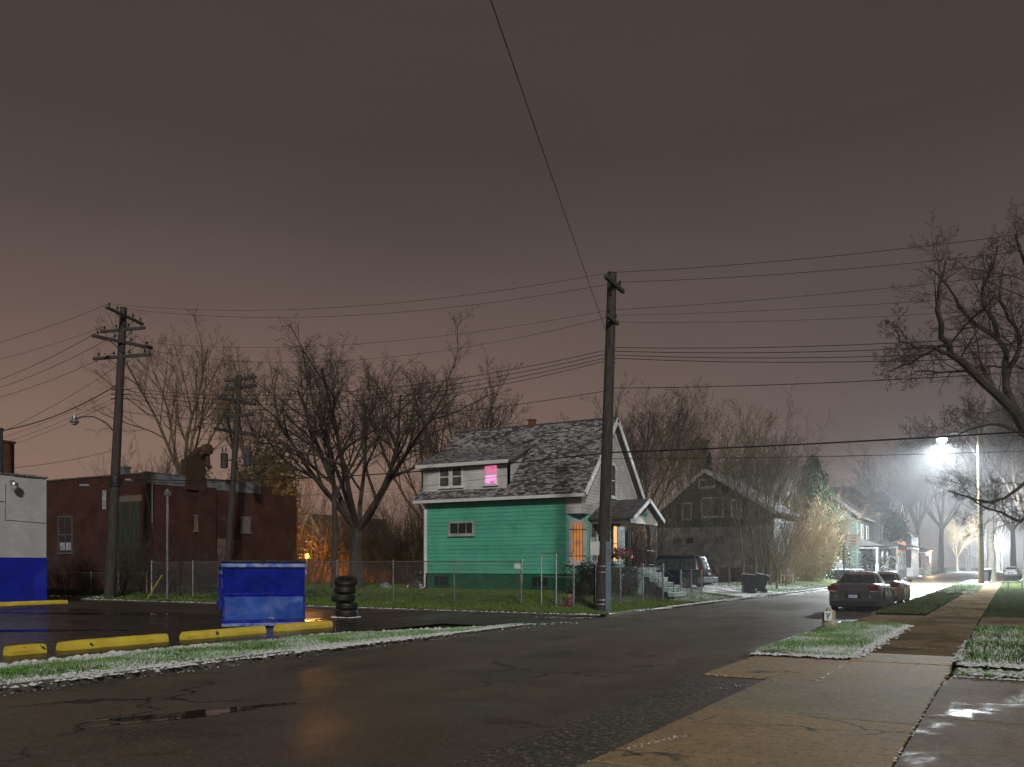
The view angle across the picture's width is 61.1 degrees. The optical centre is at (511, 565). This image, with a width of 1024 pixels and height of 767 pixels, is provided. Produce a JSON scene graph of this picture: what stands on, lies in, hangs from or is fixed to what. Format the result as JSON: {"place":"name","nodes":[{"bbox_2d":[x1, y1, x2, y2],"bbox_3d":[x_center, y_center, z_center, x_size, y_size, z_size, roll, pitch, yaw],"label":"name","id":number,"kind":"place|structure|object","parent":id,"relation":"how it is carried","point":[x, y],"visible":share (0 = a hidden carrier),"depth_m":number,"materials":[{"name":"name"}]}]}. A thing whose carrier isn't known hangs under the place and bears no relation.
{"place":"outdoors","nodes":[
{"label":"outdoors","id":0,"kind":"place"},
{"bbox_2d":[0,606,440,663],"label":"parking lot","id":1,"kind":"structure","parent":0,"point":[173,626],"depth_m":24.43,"materials":[{"name":"grey asphalt"}]},
{"bbox_2d":[0,440,48,601],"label":"painted building","id":2,"kind":"structure","parent":1,"relation":"on","point":[23,567],"depth_m":38.60,"materials":[{"name":"white paint"}]},
{"bbox_2d":[3,643,46,655],"bbox_3d":[-9.618,1.654,17.140,0.277,0.198,0.730,0,0,30],"label":"wheel stop","id":3,"kind":"object","parent":1,"relation":"on","point":[23,649],"visible":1,"depth_m":17.01,"materials":[{"name":"yellow paint"}]},
{"bbox_2d":[56,634,168,650],"bbox_3d":[-8.623,1.655,18.864,0.278,0.201,2.550,0,0,30],"label":"wheel stop","id":4,"kind":"object","parent":1,"relation":"on","point":[81,644],"visible":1,"depth_m":18.63,"materials":[{"name":"yellow paint"}]},
{"bbox_2d":[179,626,265,639],"bbox_3d":[-7.110,1.655,21.483,0.278,0.202,2.500,0,0,30],"label":"wheel stop","id":5,"kind":"object","parent":1,"relation":"on","point":[202,634],"visible":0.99,"depth_m":21.25,"materials":[{"name":"yellow paint"}]},
{"bbox_2d":[217,560,306,627],"bbox_3d":[-7.278,0.801,25.165,2.400,1.899,1.820,0,0,-21],"label":"dumpster","id":6,"kind":"object","parent":1,"relation":"on","point":[260,593],"visible":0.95,"depth_m":24.39,"materials":[{"name":"blue paint"}]},
{"bbox_2d":[273,620,332,630],"bbox_3d":[-5.724,1.656,23.887,0.279,0.200,2.050,0,0,30],"label":"wheel stop","id":7,"kind":"object","parent":1,"relation":"on","point":[301,625],"visible":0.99,"depth_m":23.68,"materials":[{"name":"yellow paint"}]},
{"bbox_2d":[0,623,526,683],"bbox_3d":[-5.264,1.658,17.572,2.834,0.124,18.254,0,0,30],"label":"grass","id":8,"kind":"structure","parent":0,"point":[365,635],"depth_m":16.63,"materials":[{"name":"green plant"}]},
{"bbox_2d":[14,599,601,626],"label":"alley","id":9,"kind":"structure","parent":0,"point":[491,619],"depth_m":30.90,"materials":[{"name":"grey asphalt"}]},
{"bbox_2d":[47,577,839,614],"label":"lawn","id":10,"kind":"structure","parent":0,"point":[825,583],"depth_m":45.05,"materials":[{"name":"green plant"}]},
{"bbox_2d":[46,537,104,592],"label":"bare bush","id":11,"kind":"object","parent":10,"relation":"on","point":[64,567],"visible":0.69,"depth_m":50.23,"materials":[{"name":"brown plant"}]},
{"bbox_2d":[91,302,152,597],"bbox_3d":[-19.689,-5.465,43.821,2.856,15.253,2.642,0,0,-22],"label":"utility pole","id":12,"kind":"object","parent":10,"relation":"on","point":[114,481],"visible":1,"depth_m":43.83,"materials":[{"name":"brown wood"}]},
{"bbox_2d":[86,534,176,595],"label":"bare bush","id":13,"kind":"object","parent":10,"relation":"on","point":[124,583],"visible":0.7,"depth_m":45.96,"materials":[{"name":"brown plant"}]},
{"bbox_2d":[89,526,203,593],"bbox_3d":[-18.958,-0.328,46.153,5.404,3.706,5.387,0,0,-10],"label":"bare bush","id":14,"kind":"object","parent":10,"relation":"on","point":[148,563],"visible":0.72,"depth_m":45.80,"materials":[{"name":"brown plant"}]},
{"bbox_2d":[103,436,198,474],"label":"bare tree","id":15,"kind":"object","parent":10,"relation":"on","point":[167,466],"visible":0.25,"depth_m":69.25,"materials":[{"name":"brown plant"}]},
{"bbox_2d":[66,303,266,474],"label":"bare tree","id":16,"kind":"object","parent":10,"relation":"on","point":[203,369],"visible":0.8,"depth_m":75.17,"materials":[{"name":"brown plant"}]},
{"bbox_2d":[46,444,296,589],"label":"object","id":17,"kind":"structure","parent":10,"relation":"on","point":[74,510],"depth_m":52.10,"materials":[{"name":"red brick"}]},
{"bbox_2d":[57,516,72,553],"bbox_3d":[-27.163,-1.842,52.696,1.503,2.317,0.110,0,0,30],"label":"window","id":18,"kind":"structure","parent":17,"relation":"in","point":[65,523],"depth_m":52.68,"materials":[{"name":"grey glass"}]},
{"bbox_2d":[116,495,141,589],"bbox_3d":[-21.997,-1.152,49.723,2.347,5.704,0.075,0,0,30],"label":"boarded door","id":19,"kind":"structure","parent":17,"relation":"in","point":[129,506],"depth_m":49.67,"materials":[{"name":"wood"}]},
{"bbox_2d":[142,538,230,594],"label":"bare bush","id":20,"kind":"object","parent":10,"relation":"on","point":[194,573],"visible":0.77,"depth_m":45.14,"materials":[{"name":"brown plant"}]},
{"bbox_2d":[177,543,243,591],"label":"bare bush","id":21,"kind":"object","parent":10,"relation":"on","point":[211,575],"visible":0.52,"depth_m":45.90,"materials":[{"name":"brown plant"}]},
{"bbox_2d":[213,372,256,559],"bbox_3d":[-16.759,-4.788,52.590,2.602,13.699,1.936,0,0,-20],"label":"utility pole","id":22,"kind":"object","parent":10,"relation":"on","point":[224,460],"visible":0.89,"depth_m":52.48,"materials":[{"name":"brown wood"}]},
{"bbox_2d":[206,424,318,571],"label":"bare tree","id":23,"kind":"object","parent":10,"relation":"on","point":[256,468],"visible":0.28,"depth_m":66.00,"materials":[{"name":"brown plant"}]},
{"bbox_2d":[204,345,320,471],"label":"bare tree","id":24,"kind":"object","parent":10,"relation":"on","point":[253,418],"visible":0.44,"depth_m":83.15,"materials":[{"name":"brown plant"}]},
{"bbox_2d":[211,427,340,560],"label":"bare tree","id":25,"kind":"object","parent":10,"relation":"on","point":[305,502],"visible":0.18,"depth_m":65.86,"materials":[{"name":"brown plant"}]},
{"bbox_2d":[276,475,359,552],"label":"bare bush","id":26,"kind":"object","parent":10,"relation":"on","point":[318,523],"visible":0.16,"depth_m":70.11,"materials":[{"name":"brown plant"}]},
{"bbox_2d":[277,499,379,582],"bbox_3d":[-13.663,-1.739,59.994,7.801,6.049,8.260,0,0,32],"label":"bare bush","id":27,"kind":"object","parent":10,"relation":"on","point":[326,557],"visible":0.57,"depth_m":59.63,"materials":[{"name":"brown plant"}]},
{"bbox_2d":[151,559,522,603],"bbox_3d":[-9.291,0.710,40.008,22.406,1.965,0.104,0,0,30],"label":"chain link fence","id":28,"kind":"object","parent":10,"relation":"on","point":[517,566],"visible":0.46,"depth_m":37.60,"materials":[{"name":"metal"}]},
{"bbox_2d":[285,355,409,588],"bbox_3d":[-9.428,-4.950,45.935,6.772,12.968,5.338,0,0,30],"label":"bare tree","id":29,"kind":"object","parent":10,"relation":"on","point":[334,552],"visible":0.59,"depth_m":45.86,"materials":[{"name":"brown plant"}]},
{"bbox_2d":[297,499,401,577],"bbox_3d":[-11.736,-1.739,62.038,7.434,6.049,7.021,0,0,-35],"label":"bare bush","id":30,"kind":"object","parent":10,"relation":"on","point":[342,565],"visible":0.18,"depth_m":61.76,"materials":[{"name":"brown plant"}]},
{"bbox_2d":[297,544,426,581],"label":"board fence","id":31,"kind":"object","parent":10,"relation":"on","point":[329,576],"visible":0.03,"depth_m":66.27,"materials":[{"name":"brown wood"}]},
{"bbox_2d":[312,490,423,583],"bbox_3d":[-8.449,-2.069,58.011,7.802,6.721,8.260,0,0,30],"label":"bare bush","id":32,"kind":"object","parent":10,"relation":"on","point":[373,557],"visible":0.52,"depth_m":57.51,"materials":[{"name":"brown plant"}]},
{"bbox_2d":[221,304,517,587],"bbox_3d":[-8.101,-6.430,46.297,13.560,15.961,15.344,0,0,30],"label":"bare tree","id":33,"kind":"object","parent":10,"relation":"on","point":[357,522],"visible":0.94,"depth_m":46.04,"materials":[{"name":"brown plant"}]},
{"bbox_2d":[357,491,423,582],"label":"bare bush","id":34,"kind":"object","parent":10,"relation":"on","point":[389,522],"visible":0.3,"depth_m":59.90,"materials":[{"name":"brown plant"}]},
{"bbox_2d":[362,475,426,583],"bbox_3d":[-6.624,-2.399,57.119,7.802,7.393,8.260,0,0,-39],"label":"bare bush","id":35,"kind":"object","parent":10,"relation":"on","point":[414,554],"visible":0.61,"depth_m":56.25,"materials":[{"name":"brown plant"}]},
{"bbox_2d":[363,462,426,582],"bbox_3d":[-6.514,-3.059,61.084,8.260,8.737,7.802,0,0,-12],"label":"bare bush","id":36,"kind":"object","parent":10,"relation":"on","point":[420,512],"visible":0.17,"depth_m":60.23,"materials":[{"name":"brown plant"}]},
{"bbox_2d":[352,364,493,523],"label":"bare tree","id":37,"kind":"object","parent":10,"relation":"on","point":[388,463],"visible":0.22,"depth_m":65.24,"materials":[{"name":"brown plant"}]},
{"bbox_2d":[377,341,533,458],"bbox_3d":[-3.673,-7.242,62.506,13.536,17.548,9.994,0,0,30],"label":"bare tree","id":38,"kind":"object","parent":10,"relation":"on","point":[486,419],"visible":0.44,"depth_m":61.90,"materials":[{"name":"brown plant"}]},
{"bbox_2d":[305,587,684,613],"bbox_3d":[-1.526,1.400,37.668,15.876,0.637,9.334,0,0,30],"label":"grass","id":39,"kind":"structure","parent":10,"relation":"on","point":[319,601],"depth_m":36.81,"materials":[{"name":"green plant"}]},
{"bbox_2d":[0,585,1023,765],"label":"snow","id":40,"kind":"structure","parent":10,"relation":"on","point":[893,633],"depth_m":16.30,"materials":[{"name":"white snow"}]},
{"bbox_2d":[413,416,685,598],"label":"green house","id":41,"kind":"structure","parent":10,"relation":"on","point":[529,517],"depth_m":42.84,"materials":[{"name":"green wood"}]},
{"bbox_2d":[447,521,474,536],"bbox_3d":[-2.566,-1.845,43.686,1.610,0.770,0.120,0,0,30],"label":"window","id":42,"kind":"structure","parent":41,"relation":"in","point":[455,528],"depth_m":43.69,"materials":[{"name":"white glass"}]},
{"bbox_2d":[567,519,586,565],"bbox_3d":[3.094,-1.075,40.888,1.000,2.190,0.130,0,0,-15],"label":"window","id":43,"kind":"structure","parent":41,"relation":"in","point":[577,528],"depth_m":40.88,"materials":[{"name":"brown glass"}]},
{"bbox_2d":[559,556,596,597],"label":"evergreen shrub","id":44,"kind":"object","parent":10,"relation":"on","point":[583,581],"visible":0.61,"depth_m":37.03,"materials":[{"name":"green plant"}]},
{"bbox_2d":[590,271,624,615],"bbox_3d":[3.357,-4.268,31.392,0.978,12.647,1.835,0,0,30],"label":"utility pole","id":45,"kind":"object","parent":10,"relation":"on","point":[601,548],"visible":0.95,"depth_m":31.23,"materials":[{"name":"brown wood"}]},
{"bbox_2d":[118,453,600,480],"bbox_3d":[-8.348,-4.104,37.702,26.728,0.638,0.043,0,0,28],"label":"power line","id":46,"kind":"object","parent":45,"relation":"attached to","point":[374,474],"visible":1,"depth_m":36.16,"materials":[{"name":"metal"}]},
{"bbox_2d":[612,431,1023,452],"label":"power line","id":47,"kind":"object","parent":45,"relation":"attached to","point":[826,442],"visible":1,"depth_m":27.57,"materials":[{"name":"metal"}]},
{"bbox_2d":[572,563,663,607],"bbox_3d":[4.597,0.832,36.262,1.006,1.872,7.504,0,0,30],"label":"chain link fence","id":48,"kind":"object","parent":10,"relation":"on","point":[620,580],"visible":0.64,"depth_m":35.52,"materials":[{"name":"metal"}]},
{"bbox_2d":[611,560,641,597],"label":"evergreen shrub","id":49,"kind":"object","parent":10,"relation":"on","point":[614,582],"visible":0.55,"depth_m":38.45,"materials":[{"name":"green plant"}]},
{"bbox_2d":[560,368,708,544],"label":"bare tree","id":50,"kind":"object","parent":10,"relation":"on","point":[643,434],"visible":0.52,"depth_m":65.61,"materials":[{"name":"brown plant"}]},
{"bbox_2d":[625,512,686,566],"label":"bare bush","id":51,"kind":"object","parent":10,"relation":"on","point":[637,558],"visible":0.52,"depth_m":58.30,"materials":[{"name":"brown plant"}]},
{"bbox_2d":[625,434,692,560],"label":"bare tree","id":52,"kind":"object","parent":10,"relation":"on","point":[659,488],"visible":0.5,"depth_m":56.78,"materials":[{"name":"brown plant"}]},
{"bbox_2d":[613,381,713,558],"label":"bare tree","id":53,"kind":"object","parent":10,"relation":"on","point":[651,467],"visible":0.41,"depth_m":75.27,"materials":[{"name":"brown plant"}]},
{"bbox_2d":[624,429,726,554],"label":"bare tree","id":54,"kind":"object","parent":10,"relation":"on","point":[652,493],"visible":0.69,"depth_m":59.77,"materials":[{"name":"brown plant"}]},
{"bbox_2d":[643,394,724,489],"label":"bare tree","id":55,"kind":"object","parent":10,"relation":"on","point":[702,443],"visible":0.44,"depth_m":85.42,"materials":[{"name":"brown plant"}]},
{"bbox_2d":[650,429,723,554],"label":"bare tree","id":56,"kind":"object","parent":10,"relation":"on","point":[683,501],"visible":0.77,"depth_m":58.51,"materials":[{"name":"brown plant"}]},
{"bbox_2d":[660,458,731,554],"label":"bare tree","id":57,"kind":"object","parent":10,"relation":"on","point":[697,511],"visible":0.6,"depth_m":60.85,"materials":[{"name":"brown plant"}]},
{"bbox_2d":[670,439,759,582],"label":"bare tree","id":58,"kind":"object","parent":10,"relation":"on","point":[725,522],"visible":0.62,"depth_m":59.89,"materials":[{"name":"brown plant"}]},
{"bbox_2d":[664,414,776,582],"bbox_3d":[13.730,-4.240,58.325,7.359,11.585,5.641,0,0,-9],"label":"bare tree","id":59,"kind":"object","parent":10,"relation":"on","point":[728,557],"visible":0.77,"depth_m":57.94,"materials":[{"name":"brown plant"}]},
{"bbox_2d":[657,469,799,582],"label":"shingle house","id":60,"kind":"structure","parent":10,"relation":"on","point":[707,552],"depth_m":67.15,"materials":[{"name":"brown wood"}]},
{"bbox_2d":[687,392,784,584],"bbox_3d":[14.536,-4.669,56.317,6.178,12.689,8.060,0,0,12],"label":"bare tree","id":61,"kind":"object","parent":10,"relation":"on","point":[740,537],"visible":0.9,"depth_m":56.49,"materials":[{"name":"brown plant"}]},
{"bbox_2d":[710,567,766,581],"bbox_3d":[13.019,0.715,64.710,11.840,1.270,0.100,0,0,30],"label":"plank fence","id":62,"kind":"object","parent":10,"relation":"on","point":[736,573],"visible":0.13,"depth_m":62.86,"materials":[{"name":"wood"}]},
{"bbox_2d":[674,581,827,600],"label":"grass","id":63,"kind":"structure","parent":10,"relation":"on","point":[770,590],"depth_m":54.99,"materials":[{"name":"green plant"}]},
{"bbox_2d":[694,375,820,573],"bbox_3d":[16.696,-5.166,57.987,6.716,13.792,8.760,0,0,-39],"label":"bare tree","id":64,"kind":"object","parent":10,"relation":"on","point":[752,544],"visible":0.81,"depth_m":58.66,"materials":[{"name":"brown plant"}]},
{"bbox_2d":[717,417,818,573],"bbox_3d":[16.381,-3.688,56.799,5.372,11.034,7.008,0,0,-19],"label":"bare tree","id":65,"kind":"object","parent":10,"relation":"on","point":[773,527],"visible":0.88,"depth_m":55.47,"materials":[{"name":"brown plant"}]},
{"bbox_2d":[712,468,827,582],"bbox_3d":[19.668,-3.182,65.967,8.582,9.073,9.086,0,0,21],"label":"bare bush","id":66,"kind":"object","parent":10,"relation":"on","point":[781,522],"visible":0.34,"depth_m":64.96,"materials":[{"name":"brown plant"}]},
{"bbox_2d":[730,426,814,505],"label":"bare tree","id":67,"kind":"object","parent":10,"relation":"on","point":[786,473],"visible":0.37,"depth_m":83.51,"materials":[{"name":"brown plant"}]},
{"bbox_2d":[752,483,809,586],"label":"bare tree","id":68,"kind":"object","parent":10,"relation":"on","point":[786,543],"visible":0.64,"depth_m":61.98,"materials":[{"name":"brown plant"}]},
{"bbox_2d":[727,402,841,584],"bbox_3d":[19.108,-4.853,61.151,8.410,13.240,6.447,0,0,-40],"label":"bare tree","id":69,"kind":"object","parent":10,"relation":"on","point":[769,573],"visible":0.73,"depth_m":60.89,"materials":[{"name":"brown plant"}]},
{"bbox_2d":[742,461,828,588],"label":"bare tree","id":70,"kind":"object","parent":10,"relation":"on","point":[781,532],"visible":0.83,"depth_m":57.69,"materials":[{"name":"brown plant"}]},
{"bbox_2d":[724,496,853,584],"bbox_3d":[19.973,-2.074,64.359,8.919,7.000,8.312,0,0,-41],"label":"bare bush","id":71,"kind":"object","parent":10,"relation":"on","point":[792,559],"visible":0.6,"depth_m":64.27,"materials":[{"name":"brown plant"}]},
{"bbox_2d":[769,471,878,580],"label":"bare bush","id":72,"kind":"object","parent":10,"relation":"on","point":[818,570],"visible":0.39,"depth_m":74.78,"materials":[{"name":"beige plant"}]},
{"bbox_2d":[790,455,861,578],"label":"spruce tree","id":73,"kind":"object","parent":10,"relation":"on","point":[817,468],"visible":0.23,"depth_m":89.09,"materials":[{"name":"green plant"}]},
{"bbox_2d":[780,484,891,571],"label":"sage house","id":74,"kind":"structure","parent":10,"relation":"on","point":[868,545],"depth_m":94.81,"materials":[{"name":"wood"}]},
{"bbox_2d":[832,479,908,577],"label":"hip roof house","id":75,"kind":"structure","parent":10,"relation":"on","point":[877,502],"depth_m":111.46,"materials":[{"name":"stone"}]},
{"bbox_2d":[848,553,896,570],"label":"evergreen shrub","id":76,"kind":"object","parent":10,"relation":"on","point":[871,564],"visible":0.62,"depth_m":94.71,"materials":[{"name":"green plant"}]},
{"bbox_2d":[883,504,911,569],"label":"evergreen tree","id":77,"kind":"object","parent":10,"relation":"on","point":[895,525],"visible":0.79,"depth_m":111.32,"materials":[{"name":"grey plant"}]},
{"bbox_2d":[0,568,1003,766],"bbox_3d":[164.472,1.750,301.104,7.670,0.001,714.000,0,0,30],"label":"road","id":78,"kind":"structure","parent":0,"point":[440,702],"depth_m":11.76,"materials":[{"name":"grey asphalt"}]},
{"bbox_2d":[90,701,312,720],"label":"puddle","id":79,"kind":"object","parent":78,"relation":"on","point":[218,710],"visible":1,"depth_m":10.29,"materials":[{"name":"black liquid"}]},
{"bbox_2d":[0,570,977,693],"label":"kerb","id":80,"kind":"structure","parent":78,"relation":"on","point":[45,683],"depth_m":17.84,"materials":[{"name":"concrete"}]},
{"bbox_2d":[828,570,894,609],"bbox_3d":[14.053,0.970,34.741,2.240,1.560,5.073,0,0,30],"label":"sedan","id":81,"kind":"object","parent":78,"relation":"on","point":[860,589],"visible":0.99,"depth_m":32.80,"materials":[{"name":"grey paint"}]},
{"bbox_2d":[872,570,911,603],"bbox_3d":[17.085,0.970,39.832,2.240,1.560,4.723,0,0,30],"label":"sedan","id":82,"kind":"object","parent":78,"relation":"on","point":[902,590],"visible":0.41,"depth_m":38.53,"materials":[{"name":"beige paint"}]},
{"bbox_2d":[0,0,1023,566],"label":"sky","id":83,"kind":"structure","parent":0,"point":[269,158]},
{"bbox_2d":[444,675,765,766],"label":"shoulder","id":84,"kind":"object","parent":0,"point":[578,742],"visible":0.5,"depth_m":9.29},
{"bbox_2d":[372,567,1023,680],"bbox_3d":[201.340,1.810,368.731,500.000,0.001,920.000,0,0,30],"label":"ground","id":85,"kind":"structure","parent":0,"point":[441,625],"depth_m":24.13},
{"bbox_2d":[675,585,763,596],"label":"driveway","id":86,"kind":"structure","parent":0,"point":[713,589],"depth_m":49.13,"materials":[{"name":"grey concrete"}]},
{"bbox_2d":[648,555,717,587],"bbox_3d":[9.021,0.328,49.329,4.950,1.840,2.280,0,0,38],"label":"minivan","id":87,"kind":"object","parent":86,"relation":"on","point":[674,565],"visible":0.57,"depth_m":47.98,"materials":[{"name":"grey paint"}]},
{"bbox_2d":[577,572,1023,766],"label":"sidewalk","id":88,"kind":"structure","parent":0,"point":[869,709],"depth_m":10.01,"materials":[{"name":"brown concrete"}]},
{"bbox_2d":[762,624,895,658],"bbox_3d":[7.972,1.695,20.858,1.750,0.069,10.300,0,0,30],"label":"verge patch","id":89,"kind":"object","parent":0,"point":[818,646],"visible":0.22,"depth_m":17.84,"materials":[{"name":"green plant"}]},
{"bbox_2d":[755,620,904,655],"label":"grass","id":90,"kind":"structure","parent":89,"relation":"on","point":[834,635],"depth_m":19.47,"materials":[{"name":"green plant"}]},
{"bbox_2d":[876,569,1001,613],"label":"verge","id":91,"kind":"structure","parent":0,"point":[943,603],"depth_m":37.60,"materials":[{"name":"green plant"}]},
{"bbox_2d":[896,359,1023,580],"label":"bare tree","id":92,"kind":"object","parent":91,"relation":"on","point":[991,558],"visible":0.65,"depth_m":95.37,"materials":[{"name":"brown plant"}]},
{"bbox_2d":[937,433,984,583],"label":"street lamp","id":93,"kind":"object","parent":91,"relation":"on","point":[981,577],"visible":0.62,"depth_m":75.86,"materials":[{"name":"metal"}]},
{"bbox_2d":[961,476,1021,571],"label":"bare tree","id":94,"kind":"object","parent":91,"relation":"on","point":[997,539],"visible":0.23,"depth_m":239.68,"materials":[{"name":"brown plant"}]},
{"bbox_2d":[907,567,985,577],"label":"lawn","id":95,"kind":"structure","parent":0,"point":[947,570],"depth_m":283.17,"materials":[{"name":"green plant"}]},
{"bbox_2d":[837,438,949,517],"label":"bare tree","id":96,"kind":"object","parent":95,"relation":"on","point":[908,489],"visible":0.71,"depth_m":149.15,"materials":[{"name":"brown plant"}]},
{"bbox_2d":[892,505,921,576],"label":"cream house","id":97,"kind":"structure","parent":95,"relation":"on","point":[913,571],"depth_m":129.28,"materials":[{"name":"beige wood"}]},
{"bbox_2d":[904,528,932,574],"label":"distant house","id":98,"kind":"structure","parent":95,"relation":"on","point":[926,569],"depth_m":144.42,"materials":[{"name":"wood"}]},
{"bbox_2d":[878,420,976,567],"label":"bare tree","id":99,"kind":"object","parent":95,"relation":"on","point":[917,523],"visible":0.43,"depth_m":163.61,"materials":[{"name":"grey plant"}]},
{"bbox_2d":[877,429,997,573],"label":"bare tree","id":100,"kind":"object","parent":95,"relation":"on","point":[941,525],"visible":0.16,"depth_m":175.42,"materials":[{"name":"grey plant"}]},
{"bbox_2d":[924,510,985,570],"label":"bare tree","id":101,"kind":"object","parent":95,"relation":"on","point":[952,531],"visible":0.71,"depth_m":246.37,"materials":[{"name":"beige plant"}]},
{"bbox_2d":[933,485,1001,570],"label":"bare tree","id":102,"kind":"object","parent":95,"relation":"on","point":[949,500],"visible":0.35,"depth_m":259.62,"materials":[{"name":"grey plant"}]},
{"bbox_2d":[955,569,1023,663],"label":"side lawn","id":103,"kind":"structure","parent":0,"point":[1019,594],"depth_m":30.99,"materials":[{"name":"green plant"}]},
{"bbox_2d":[872,196,1023,539],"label":"bare tree","id":104,"kind":"object","parent":103,"relation":"on","point":[1007,402],"visible":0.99,"depth_m":28.14,"materials":[{"name":"brown plant"}]},
{"bbox_2d":[947,397,1023,582],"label":"bare tree","id":105,"kind":"object","parent":103,"relation":"on","point":[1013,464],"visible":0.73,"depth_m":84.62,"materials":[{"name":"brown plant"}]},
{"bbox_2d":[951,438,1022,566],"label":"bare tree","id":106,"kind":"object","parent":103,"relation":"on","point":[1011,528],"visible":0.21,"depth_m":150.70,"materials":[{"name":"grey plant"}]},
{"bbox_2d":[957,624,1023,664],"bbox_3d":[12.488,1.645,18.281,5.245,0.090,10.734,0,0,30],"label":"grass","id":107,"kind":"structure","parent":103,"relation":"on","point":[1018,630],"depth_m":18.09,"materials":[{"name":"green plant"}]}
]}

